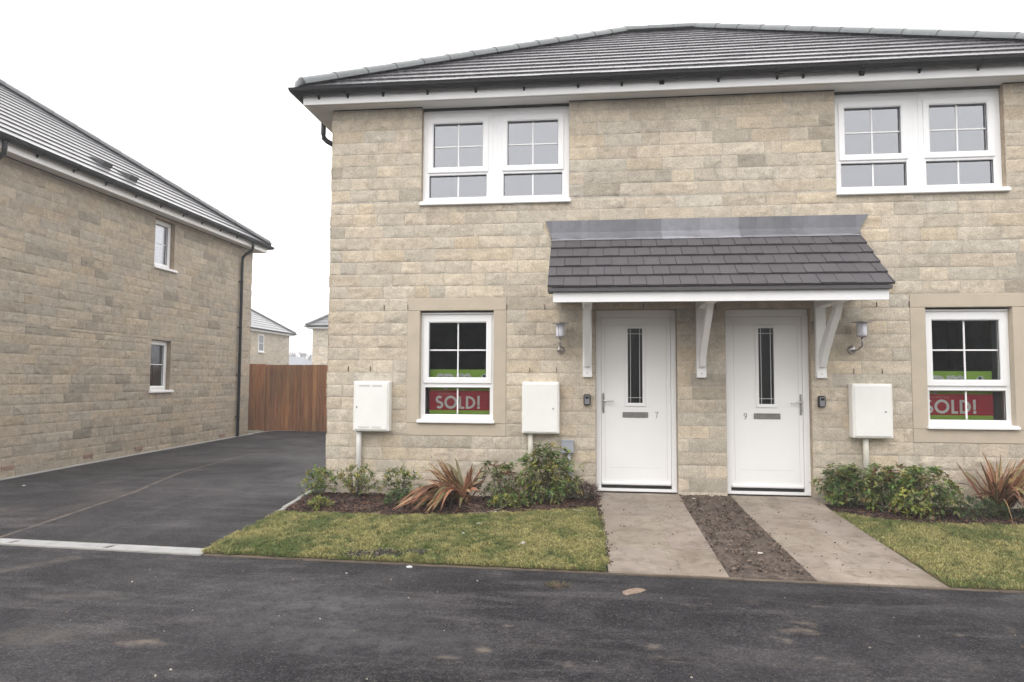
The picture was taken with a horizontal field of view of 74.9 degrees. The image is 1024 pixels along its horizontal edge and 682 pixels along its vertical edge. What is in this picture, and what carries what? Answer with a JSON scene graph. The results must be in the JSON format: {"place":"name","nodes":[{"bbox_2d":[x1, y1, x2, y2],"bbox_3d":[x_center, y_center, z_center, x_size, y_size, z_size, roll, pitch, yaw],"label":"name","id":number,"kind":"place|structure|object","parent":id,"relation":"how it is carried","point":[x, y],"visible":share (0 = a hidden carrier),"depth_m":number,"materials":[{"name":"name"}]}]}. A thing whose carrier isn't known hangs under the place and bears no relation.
{"place":"outdoors","nodes":[
{"label":"outdoors","id":0,"kind":"place"},
{"bbox_2d":[0,79,274,477],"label":"detached house","id":1,"kind":"structure","parent":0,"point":[125,300],"depth_m":11.67,"materials":[{"name":"stone"}]},
{"bbox_2d":[149,340,173,392],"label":"window","id":2,"kind":"structure","parent":1,"relation":"in","point":[157,368],"depth_m":13.23,"materials":[{"name":"white plastic"}]},
{"bbox_2d":[153,219,177,272],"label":"window","id":3,"kind":"structure","parent":1,"relation":"in","point":[161,257],"depth_m":13.37,"materials":[{"name":"white plastic"}]},
{"bbox_2d":[0,431,326,547],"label":"driveway","id":4,"kind":"structure","parent":0,"point":[203,495],"depth_m":8.52,"materials":[{"name":"grey asphalt"}]},
{"bbox_2d":[0,430,296,479],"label":"kerb","id":5,"kind":"structure","parent":4,"relation":"on","point":[123,456],"depth_m":11.65,"materials":[{"name":"concrete"}]},
{"bbox_2d":[282,498,299,508],"bbox_3d":[-2.451,1.869,7.433,0.050,0.150,0.410,0,-1,4],"label":"edging stone","id":6,"kind":"object","parent":4,"relation":"on","point":[291,503],"visible":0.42,"depth_m":7.39,"materials":[{"name":"concrete"}]},
{"bbox_2d":[264,365,327,431],"bbox_3d":[-3.561,1.530,17.346,5.958,1.819,0.166,0,-3,6],"label":"timber fence","id":7,"kind":"object","parent":4,"relation":"on","point":[296,398],"visible":0.19,"depth_m":17.50,"materials":[{"name":"brown wood"}]},
{"bbox_2d":[297,490,313,498],"bbox_3d":[-2.424,1.867,7.864,0.050,0.150,0.430,0,-1,4],"label":"edging stone","id":8,"kind":"object","parent":4,"relation":"on","point":[306,493],"visible":0.26,"depth_m":7.82,"materials":[{"name":"concrete"}]},
{"bbox_2d":[248,430,263,433],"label":"side ground","id":9,"kind":"structure","parent":0,"point":[253,431],"depth_m":17.97,"materials":[{"name":"grey concrete"}]},
{"bbox_2d":[248,364,265,430],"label":"timber gate","id":10,"kind":"structure","parent":9,"relation":"on","point":[257,396],"depth_m":17.62,"materials":[{"name":"brown wood"}]},
{"bbox_2d":[250,308,297,364],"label":"house","id":11,"kind":"structure","parent":0,"point":[269,341],"depth_m":46.93,"materials":[{"name":"stone"}]},
{"bbox_2d":[258,334,264,352],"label":"window","id":12,"kind":"structure","parent":11,"relation":"in","point":[260,336],"depth_m":45.47,"materials":[{"name":"white plastic"}]},
{"bbox_2d":[289,357,311,364],"bbox_3d":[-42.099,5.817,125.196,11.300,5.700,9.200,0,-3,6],"label":"van","id":13,"kind":"object","parent":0,"point":[298,361],"visible":0.08,"depth_m":123.94,"materials":[{"name":"white metal"}]},
{"bbox_2d":[304,314,328,364],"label":"house","id":14,"kind":"structure","parent":0,"point":[318,326],"depth_m":42.41,"materials":[{"name":"stone"}]},
{"bbox_2d":[201,505,609,571],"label":"lawn","id":15,"kind":"structure","parent":0,"point":[412,562],"depth_m":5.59,"materials":[{"name":"green plant"}]},
{"bbox_2d":[329,548,427,558],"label":"soil clods","id":16,"kind":"object","parent":15,"relation":"on","point":[379,553],"visible":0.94,"depth_m":5.70,"materials":[{"name":"brown soil"}]},
{"bbox_2d":[285,491,596,515],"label":"bark mulch","id":17,"kind":"object","parent":0,"point":[390,508],"visible":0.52,"depth_m":7.24,"materials":[{"name":"brown wood"}]},
{"bbox_2d":[296,464,341,496],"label":"shrub","id":18,"kind":"object","parent":17,"relation":"on","point":[319,483],"visible":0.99,"depth_m":7.74,"materials":[{"name":"green plant"}]},
{"bbox_2d":[306,494,333,509],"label":"groundcover plant","id":19,"kind":"object","parent":17,"relation":"on","point":[316,502],"visible":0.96,"depth_m":7.20,"materials":[{"name":"green plant"}]},
{"bbox_2d":[329,463,385,496],"bbox_3d":[-1.776,1.625,7.716,0.516,0.448,0.556,3,-4,-40],"label":"shrub","id":20,"kind":"object","parent":17,"relation":"on","point":[349,483],"visible":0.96,"depth_m":7.64,"materials":[{"name":"green plant"}]},
{"bbox_2d":[382,487,415,506],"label":"shrub","id":21,"kind":"object","parent":17,"relation":"on","point":[396,493],"visible":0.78,"depth_m":7.27,"materials":[{"name":"green plant"}]},
{"bbox_2d":[377,465,423,497],"bbox_3d":[-1.281,1.634,7.633,0.493,0.423,0.450,2,-4,-25],"label":"shrub","id":22,"kind":"object","parent":17,"relation":"on","point":[404,474],"visible":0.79,"depth_m":7.59,"materials":[{"name":"green plant"}]},
{"bbox_2d":[394,458,489,513],"bbox_3d":[-0.771,1.559,7.167,1.031,0.549,1.018,0,-3,6],"label":"phormium","id":23,"kind":"object","parent":17,"relation":"on","point":[453,486],"visible":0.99,"depth_m":7.21,"materials":[{"name":"brown plant"}]},
{"bbox_2d":[466,503,508,512],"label":"dead twig","id":24,"kind":"object","parent":17,"relation":"on","point":[488,511],"visible":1,"depth_m":6.97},
{"bbox_2d":[475,460,526,498],"bbox_3d":[-0.139,1.587,7.533,0.635,0.511,0.420,0,-3,6],"label":"shrub","id":25,"kind":"object","parent":17,"relation":"on","point":[499,474],"visible":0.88,"depth_m":7.51,"materials":[{"name":"green plant"}]},
{"bbox_2d":[486,492,534,510],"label":"groundcover plant","id":26,"kind":"object","parent":17,"relation":"on","point":[510,502],"visible":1,"depth_m":7.16,"materials":[{"name":"green plant"}]},
{"bbox_2d":[514,442,584,504],"bbox_3d":[0.419,1.485,7.418,0.792,0.715,0.653,0,-3,6],"label":"shrub","id":27,"kind":"object","parent":17,"relation":"on","point":[552,479],"visible":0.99,"depth_m":7.35,"materials":[{"name":"green plant"}]},
{"bbox_2d":[565,481,604,502],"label":"heather","id":28,"kind":"object","parent":17,"relation":"on","point":[592,490],"visible":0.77,"depth_m":7.46,"materials":[{"name":"green plant"}]},
{"bbox_2d":[0,541,1023,681],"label":"road","id":29,"kind":"structure","parent":0,"point":[147,625],"depth_m":4.17,"materials":[{"name":"grey asphalt"}]},
{"bbox_2d":[0,538,204,555],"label":"drain channel","id":30,"kind":"object","parent":29,"relation":"on","point":[115,547],"visible":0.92,"depth_m":6.03,"materials":[{"name":"concrete"}]},
{"bbox_2d":[12,569,1023,679],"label":"road grit","id":31,"kind":"object","parent":29,"relation":"on","point":[443,630],"visible":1,"depth_m":4.28,"materials":[{"name":"grey stone"}]},
{"bbox_2d":[545,580,572,588],"bbox_3d":[0.334,1.805,4.968,0.208,0.046,0.178,-3,-5,45],"label":"mud patch","id":32,"kind":"object","parent":29,"relation":"on","point":[557,585],"visible":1,"depth_m":4.96,"materials":[{"name":"soil"}]},
{"bbox_2d":[203,554,1023,593],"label":"kerb","id":33,"kind":"structure","parent":29,"relation":"on","point":[596,572],"depth_m":5.29,"materials":[{"name":"concrete"}]},
{"bbox_2d":[623,588,645,594],"bbox_3d":[0.881,1.826,4.866,0.220,0.011,0.110,3,-4,-41],"label":"mud patch","id":34,"kind":"object","parent":29,"relation":"on","point":[632,591],"visible":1,"depth_m":4.86,"materials":[{"name":"brown soil"}]},
{"bbox_2d":[0,0,1023,361],"label":"sky","id":35,"kind":"structure","parent":0,"point":[196,92],"materials":[{"name":"white"}]},
{"bbox_2d":[287,22,1023,508],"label":"semi detached house","id":36,"kind":"structure","parent":0,"point":[707,244],"depth_m":7.77,"materials":[{"name":"stone"}]},
{"bbox_2d":[353,381,391,491],"bbox_3d":[-1.664,1.162,7.943,0.437,1.370,0.141,0,-3,6],"label":"meter box","id":37,"kind":"object","parent":36,"relation":"attached to","point":[372,409],"visible":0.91,"depth_m":7.91,"materials":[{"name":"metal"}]},
{"bbox_2d":[354,383,387,429],"bbox_3d":[-1.669,0.772,7.904,0.397,0.552,0.018,0,-3,6],"label":"box door","id":38,"kind":"structure","parent":37,"relation":"in","point":[370,398],"depth_m":7.90,"materials":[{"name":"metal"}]},
{"bbox_2d":[406,298,505,435],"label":"window","id":39,"kind":"structure","parent":36,"relation":"in","point":[443,333],"depth_m":8.01,"materials":[{"name":"white plastic"}]},
{"bbox_2d":[429,369,489,413],"bbox_3d":[-0.608,0.634,8.112,0.804,0.575,0.012,0,-3,6],"label":"sold sign","id":40,"kind":"object","parent":36,"relation":"attached to","point":[470,400],"visible":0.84,"depth_m":8.11,"materials":[{"name":"red plastic"}]},
{"bbox_2d":[419,106,570,205],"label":"window","id":41,"kind":"structure","parent":36,"relation":"in","point":[508,155],"depth_m":8.21,"materials":[{"name":"white plastic"}]},
{"bbox_2d":[522,382,559,496],"bbox_3d":[0.332,1.159,7.718,0.430,1.370,0.141,0,-3,6],"label":"meter box","id":42,"kind":"object","parent":36,"relation":"attached to","point":[540,407],"visible":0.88,"depth_m":7.68,"materials":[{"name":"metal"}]},
{"bbox_2d":[523,384,556,431],"bbox_3d":[0.327,0.769,7.679,0.390,0.552,0.018,0,-3,6],"label":"box door","id":43,"kind":"structure","parent":42,"relation":"in","point":[540,400],"depth_m":7.68,"materials":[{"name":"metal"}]},
{"bbox_2d":[551,322,568,353],"bbox_3d":[0.557,-0.032,7.703,0.208,0.360,0.259,0,-3,6],"label":"wall lamp","id":44,"kind":"object","parent":36,"relation":"attached to","point":[560,330],"visible":1,"depth_m":7.65,"materials":[{"name":"metal"}]},
{"bbox_2d":[561,440,573,497],"bbox_3d":[0.640,1.492,7.695,0.150,0.706,0.072,0,-3,6],"label":"junction box","id":45,"kind":"object","parent":36,"relation":"attached to","point":[568,444],"visible":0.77,"depth_m":7.68,"materials":[{"name":"grey plastic"}]},
{"bbox_2d":[584,394,590,404],"bbox_3d":[0.868,0.678,7.722,0.081,0.125,0.056,0,-3,6],"label":"key safe","id":46,"kind":"object","parent":36,"relation":"attached to","point":[587,399],"visible":1,"depth_m":7.70,"materials":[{"name":"black plastic"}]},
{"bbox_2d":[601,317,671,485],"bbox_3d":[1.453,0.701,7.863,0.800,1.951,0.256,0,-3,6],"label":"door","id":47,"kind":"structure","parent":36,"relation":"in","point":[635,351],"depth_m":7.80,"materials":[{"name":"white plastic"}]},
{"bbox_2d":[729,317,803,488],"bbox_3d":[2.910,0.698,7.699,0.800,1.951,0.256,0,-3,6],"label":"door","id":48,"kind":"structure","parent":36,"relation":"in","point":[767,451],"depth_m":7.63,"materials":[{"name":"white plastic"}]},
{"bbox_2d":[818,396,825,406],"bbox_3d":[3.446,0.674,7.432,0.080,0.125,0.056,0,-3,6],"label":"key safe","id":49,"kind":"object","parent":36,"relation":"attached to","point":[821,401],"visible":1,"depth_m":7.41,"materials":[{"name":"black plastic"}]},
{"bbox_2d":[847,321,871,353],"bbox_3d":[3.832,-0.037,7.334,0.208,0.360,0.259,0,-3,6],"label":"wall lamp","id":50,"kind":"object","parent":36,"relation":"attached to","point":[861,329],"visible":1,"depth_m":7.29,"materials":[{"name":"metal"}]},
{"bbox_2d":[848,384,892,499],"bbox_3d":[3.935,1.153,7.312,0.418,1.370,0.141,0,-3,6],"label":"meter box","id":51,"kind":"object","parent":36,"relation":"attached to","point":[870,410],"visible":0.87,"depth_m":7.28,"materials":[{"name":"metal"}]},
{"bbox_2d":[854,386,891,436],"bbox_3d":[3.930,0.763,7.274,0.378,0.552,0.018,0,-3,6],"label":"box door","id":52,"kind":"structure","parent":51,"relation":"in","point":[873,415],"depth_m":7.27,"materials":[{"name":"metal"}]},
{"bbox_2d":[834,88,1010,195],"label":"window","id":53,"kind":"structure","parent":36,"relation":"in","point":[949,141],"depth_m":7.66,"materials":[{"name":"white plastic"}]},
{"bbox_2d":[929,371,993,419],"bbox_3d":[4.954,0.625,7.486,0.804,0.575,0.012,0,-3,6],"label":"sold sign","id":54,"kind":"object","parent":36,"relation":"attached to","point":[947,404],"visible":0.62,"depth_m":7.47,"materials":[{"name":"red plastic"}]},
{"bbox_2d":[597,492,728,576],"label":"path","id":55,"kind":"structure","parent":0,"point":[687,551],"depth_m":6.10,"materials":[{"name":"concrete"}]},
{"bbox_2d":[595,495,612,563],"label":"edge crumbs","id":56,"kind":"object","parent":55,"relation":"on","point":[599,515],"visible":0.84,"depth_m":6.66,"materials":[{"name":"brown soil"}]},
{"bbox_2d":[607,499,907,572],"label":"path crumbs","id":57,"kind":"object","parent":55,"relation":"on","point":[769,533],"visible":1,"depth_m":6.21,"materials":[{"name":"brown soil"}]},
{"bbox_2d":[597,491,808,496],"bbox_3d":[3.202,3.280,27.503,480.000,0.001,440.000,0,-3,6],"label":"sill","id":58,"kind":"structure","parent":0,"point":[728,494],"depth_m":9.86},
{"bbox_2d":[291,351,311,360],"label":"bare tree","id":59,"kind":"object","parent":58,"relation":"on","point":[300,352],"visible":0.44,"depth_m":140.55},
{"bbox_2d":[299,353,311,360],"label":"bare tree","id":60,"kind":"object","parent":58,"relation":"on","point":[309,357],"visible":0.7,"depth_m":142.43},
{"bbox_2d":[679,494,816,581],"bbox_3d":[2.111,1.819,6.359,0.690,0.328,2.445,0,-3,5],"label":"trodden soil strip","id":61,"kind":"object","parent":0,"point":[749,571],"visible":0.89,"depth_m":5.94,"materials":[{"name":"brown soil"}]},
{"bbox_2d":[679,494,810,578],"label":"soil clods","id":62,"kind":"object","parent":61,"relation":"on","point":[761,569],"visible":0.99,"depth_m":6.14,"materials":[{"name":"brown soil"}]},
{"bbox_2d":[730,495,949,587],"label":"path","id":63,"kind":"structure","parent":0,"point":[874,557],"depth_m":5.89,"materials":[{"name":"concrete"}]},
{"bbox_2d":[824,504,1023,525],"bbox_3d":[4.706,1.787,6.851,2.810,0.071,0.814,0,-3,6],"label":"bark mulch","id":64,"kind":"object","parent":0,"point":[880,514],"visible":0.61,"depth_m":6.76,"materials":[{"name":"brown wood"}]},
{"bbox_2d":[808,463,877,507],"bbox_3d":[3.558,1.568,7.133,0.634,0.533,0.486,2,-4,-24],"label":"shrub","id":65,"kind":"object","parent":64,"relation":"on","point":[841,476],"visible":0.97,"depth_m":7.13,"materials":[{"name":"green plant"}]},
{"bbox_2d":[858,462,923,511],"bbox_3d":[3.972,1.548,7.073,0.683,0.578,0.514,0,-3,6],"label":"shrub","id":66,"kind":"object","parent":64,"relation":"on","point":[890,475],"visible":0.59,"depth_m":7.01,"materials":[{"name":"green plant"}]},
{"bbox_2d":[882,463,968,519],"bbox_3d":[4.158,1.540,6.790,0.686,0.582,0.622,2,-4,-23],"label":"shrub","id":67,"kind":"object","parent":64,"relation":"on","point":[923,505],"visible":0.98,"depth_m":6.71,"materials":[{"name":"green plant"}]},
{"bbox_2d":[947,495,1016,520],"bbox_3d":[4.705,1.682,6.696,0.601,0.295,0.403,0,-3,6],"label":"shrub","id":68,"kind":"object","parent":64,"relation":"on","point":[984,503],"visible":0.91,"depth_m":6.66,"materials":[{"name":"green plant"}]},
{"bbox_2d":[956,452,1023,525],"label":"phormium","id":69,"kind":"object","parent":64,"relation":"on","point":[1009,489],"visible":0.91,"depth_m":6.79,"materials":[{"name":"brown plant"}]},
{"bbox_2d":[1008,500,1023,517],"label":"shrub","id":70,"kind":"object","parent":64,"relation":"on","point":[1018,515],"visible":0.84,"depth_m":6.70,"materials":[{"name":"green plant"}]},
{"bbox_2d":[831,510,1023,589],"bbox_3d":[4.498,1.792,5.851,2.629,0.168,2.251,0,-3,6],"label":"grass","id":71,"kind":"structure","parent":0,"point":[972,537],"depth_m":5.78,"materials":[{"name":"green plant"}]}
]}

